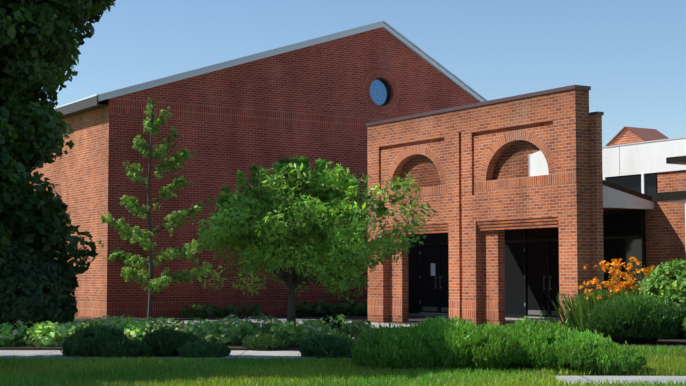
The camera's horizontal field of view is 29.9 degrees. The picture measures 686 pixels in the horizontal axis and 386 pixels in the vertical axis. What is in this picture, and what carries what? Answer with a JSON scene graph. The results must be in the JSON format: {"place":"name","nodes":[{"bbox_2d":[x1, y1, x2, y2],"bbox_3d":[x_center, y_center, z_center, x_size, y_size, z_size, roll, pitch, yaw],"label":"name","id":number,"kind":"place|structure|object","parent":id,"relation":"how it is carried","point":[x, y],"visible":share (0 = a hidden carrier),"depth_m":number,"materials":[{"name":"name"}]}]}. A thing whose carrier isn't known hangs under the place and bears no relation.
{"place":"outdoors","nodes":[
{"label":"outdoors","id":0,"kind":"place"},
{"bbox_2d":[30,21,487,317],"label":"brick building","id":1,"kind":"structure","parent":0,"point":[327,98],"depth_m":38.77,"materials":[{"name":"brick"}]},
{"bbox_2d":[0,343,685,385],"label":"lawn grass","id":2,"kind":"structure","parent":0,"point":[232,371],"depth_m":15.19,"materials":[{"name":"green plant"}]},
{"bbox_2d":[0,315,685,385],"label":"walkway","id":3,"kind":"structure","parent":0,"point":[255,354],"depth_m":19.53,"materials":[{"name":"concrete"}]},
{"bbox_2d":[61,321,126,356],"bbox_3d":[-3.726,2.219,19.286,0.964,0.581,1.291,0,-4,1],"label":"yew shrub","id":4,"kind":"object","parent":3,"relation":"on","point":[89,340],"visible":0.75,"depth_m":18.90,"materials":[{"name":"green plant"}]},
{"bbox_2d":[99,335,155,357],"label":"yew shrub","id":5,"kind":"object","parent":3,"relation":"on","point":[135,348],"visible":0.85,"depth_m":18.54,"materials":[{"name":"green plant"}]},
{"bbox_2d":[140,324,202,356],"bbox_3d":[-2.616,2.236,19.352,0.976,0.550,1.263,0,-4,1],"label":"yew shrub","id":6,"kind":"object","parent":3,"relation":"on","point":[164,341],"visible":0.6,"depth_m":18.97,"materials":[{"name":"green plant"}]},
{"bbox_2d":[176,337,230,357],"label":"yew shrub","id":7,"kind":"object","parent":3,"relation":"on","point":[200,349],"visible":0.94,"depth_m":18.59,"materials":[{"name":"green plant"}]},
{"bbox_2d":[298,327,355,357],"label":"yew shrub","id":8,"kind":"object","parent":3,"relation":"on","point":[324,344],"visible":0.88,"depth_m":18.59,"materials":[{"name":"green plant"}]},
{"bbox_2d":[0,315,685,350],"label":"planting bed mulch","id":9,"kind":"object","parent":3,"relation":"on","point":[681,342],"visible":0.21,"depth_m":22.26,"materials":[{"name":"soil"}]},
{"bbox_2d":[0,241,70,291],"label":"evergreen shrub","id":10,"kind":"object","parent":9,"relation":"on","point":[33,265],"visible":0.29,"depth_m":23.63,"materials":[{"name":"green plant"}]},
{"bbox_2d":[0,273,77,338],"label":"evergreen shrub","id":11,"kind":"object","parent":9,"relation":"on","point":[35,300],"visible":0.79,"depth_m":21.94,"materials":[{"name":"green plant"}]},
{"bbox_2d":[96,98,211,318],"bbox_3d":[-5.346,0.410,35.756,3.981,6.204,2.098,-1,-4,16],"label":"tree","id":12,"kind":"object","parent":9,"relation":"on","point":[125,229],"visible":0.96,"depth_m":35.74,"materials":[{"name":"green plant"}]},
{"bbox_2d":[0,313,374,346],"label":"plants","id":13,"kind":"object","parent":9,"relation":"on","point":[50,333],"visible":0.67,"depth_m":21.50,"materials":[{"name":"green plant"}]},
{"bbox_2d":[242,329,293,350],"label":"yew shrub","id":14,"kind":"object","parent":9,"relation":"on","point":[267,341],"visible":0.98,"depth_m":20.60,"materials":[{"name":"green plant"}]},
{"bbox_2d":[179,300,367,317],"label":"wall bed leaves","id":15,"kind":"object","parent":9,"relation":"on","point":[318,309],"visible":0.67,"depth_m":38.04,"materials":[{"name":"green plant"}]},
{"bbox_2d":[196,155,438,335],"bbox_3d":[-0.481,0.993,22.153,4.135,3.232,3.496,0,-4,1],"label":"tree","id":16,"kind":"object","parent":9,"relation":"on","point":[261,221],"visible":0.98,"depth_m":21.55,"materials":[{"name":"green plant"}]},
{"bbox_2d":[540,257,672,338],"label":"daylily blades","id":17,"kind":"object","parent":9,"relation":"on","point":[589,300],"visible":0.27,"depth_m":24.79,"materials":[{"name":"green plant"}]},
{"bbox_2d":[586,291,685,343],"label":"yew shrub","id":18,"kind":"object","parent":9,"relation":"on","point":[634,319],"visible":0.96,"depth_m":22.25,"materials":[{"name":"green plant"}]},
{"bbox_2d":[634,258,685,337],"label":"viburnum shrub","id":19,"kind":"object","parent":9,"relation":"on","point":[672,287],"visible":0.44,"depth_m":24.22,"materials":[{"name":"green plant"}]},
{"bbox_2d":[679,317,685,338],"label":"shrub","id":20,"kind":"object","parent":9,"relation":"on","point":[683,329],"visible":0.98,"depth_m":22.25,"materials":[{"name":"green plant"}]},
{"bbox_2d":[343,341,352,357],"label":"yew shrub","id":21,"kind":"object","parent":3,"relation":"on","point":[347,352],"visible":0.23,"depth_m":18.43,"materials":[{"name":"green plant"}]},
{"bbox_2d":[366,85,603,326],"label":"entrance portico","id":22,"kind":"structure","parent":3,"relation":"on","point":[485,174],"depth_m":30.25,"materials":[{"name":"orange brick"}]},
{"bbox_2d":[408,127,685,320],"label":"building","id":23,"kind":"structure","parent":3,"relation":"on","point":[644,195],"depth_m":32.66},
{"bbox_2d":[39,0,685,146],"label":"sky","id":24,"kind":"structure","parent":0,"point":[631,54],"materials":[{"name":"blue"}]},
{"label":"lawn","id":25,"kind":"structure","parent":0,"visible":0},
{"bbox_2d":[0,0,115,295],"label":"tree","id":26,"kind":"object","parent":25,"relation":"on","point":[40,42],"visible":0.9,"depth_m":24.81,"materials":[{"name":"green plant"}]},
{"bbox_2d":[350,321,438,369],"bbox_3d":[0.717,2.002,16.589,1.244,0.701,1.804,0,-4,1],"label":"juniper hedge","id":27,"kind":"object","parent":25,"relation":"on","point":[393,347],"visible":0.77,"depth_m":15.94,"materials":[{"name":"green plant"}]},
{"bbox_2d":[412,315,483,369],"bbox_3d":[1.272,1.988,16.762,1.269,0.821,1.957,0,-4,1],"label":"juniper hedge","id":28,"kind":"object","parent":25,"relation":"on","point":[447,339],"visible":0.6,"depth_m":16.06,"materials":[{"name":"green plant"}]},
{"bbox_2d":[463,321,530,370],"bbox_3d":[1.930,1.998,16.500,1.192,0.688,1.909,0,-4,1],"label":"juniper hedge","id":29,"kind":"object","parent":25,"relation":"on","point":[498,348],"visible":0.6,"depth_m":15.80,"materials":[{"name":"green plant"}]},
{"bbox_2d":[507,315,576,370],"bbox_3d":[2.452,1.973,16.628,1.228,0.782,1.887,0,-4,1],"label":"juniper hedge","id":30,"kind":"object","parent":25,"relation":"on","point":[532,336],"visible":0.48,"depth_m":15.97,"materials":[{"name":"green plant"}]},
{"bbox_2d":[547,326,614,373],"bbox_3d":[2.984,2.003,16.267,1.161,0.662,1.700,0,-4,1],"label":"juniper hedge","id":31,"kind":"object","parent":25,"relation":"on","point":[575,351],"visible":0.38,"depth_m":15.72,"materials":[{"name":"green plant"}]},
{"bbox_2d":[589,338,646,375],"bbox_3d":[3.323,2.047,15.931,0.849,0.498,1.112,0,-4,1],"label":"juniper hedge","id":32,"kind":"object","parent":25,"relation":"on","point":[618,358],"visible":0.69,"depth_m":15.50,"materials":[{"name":"green plant"}]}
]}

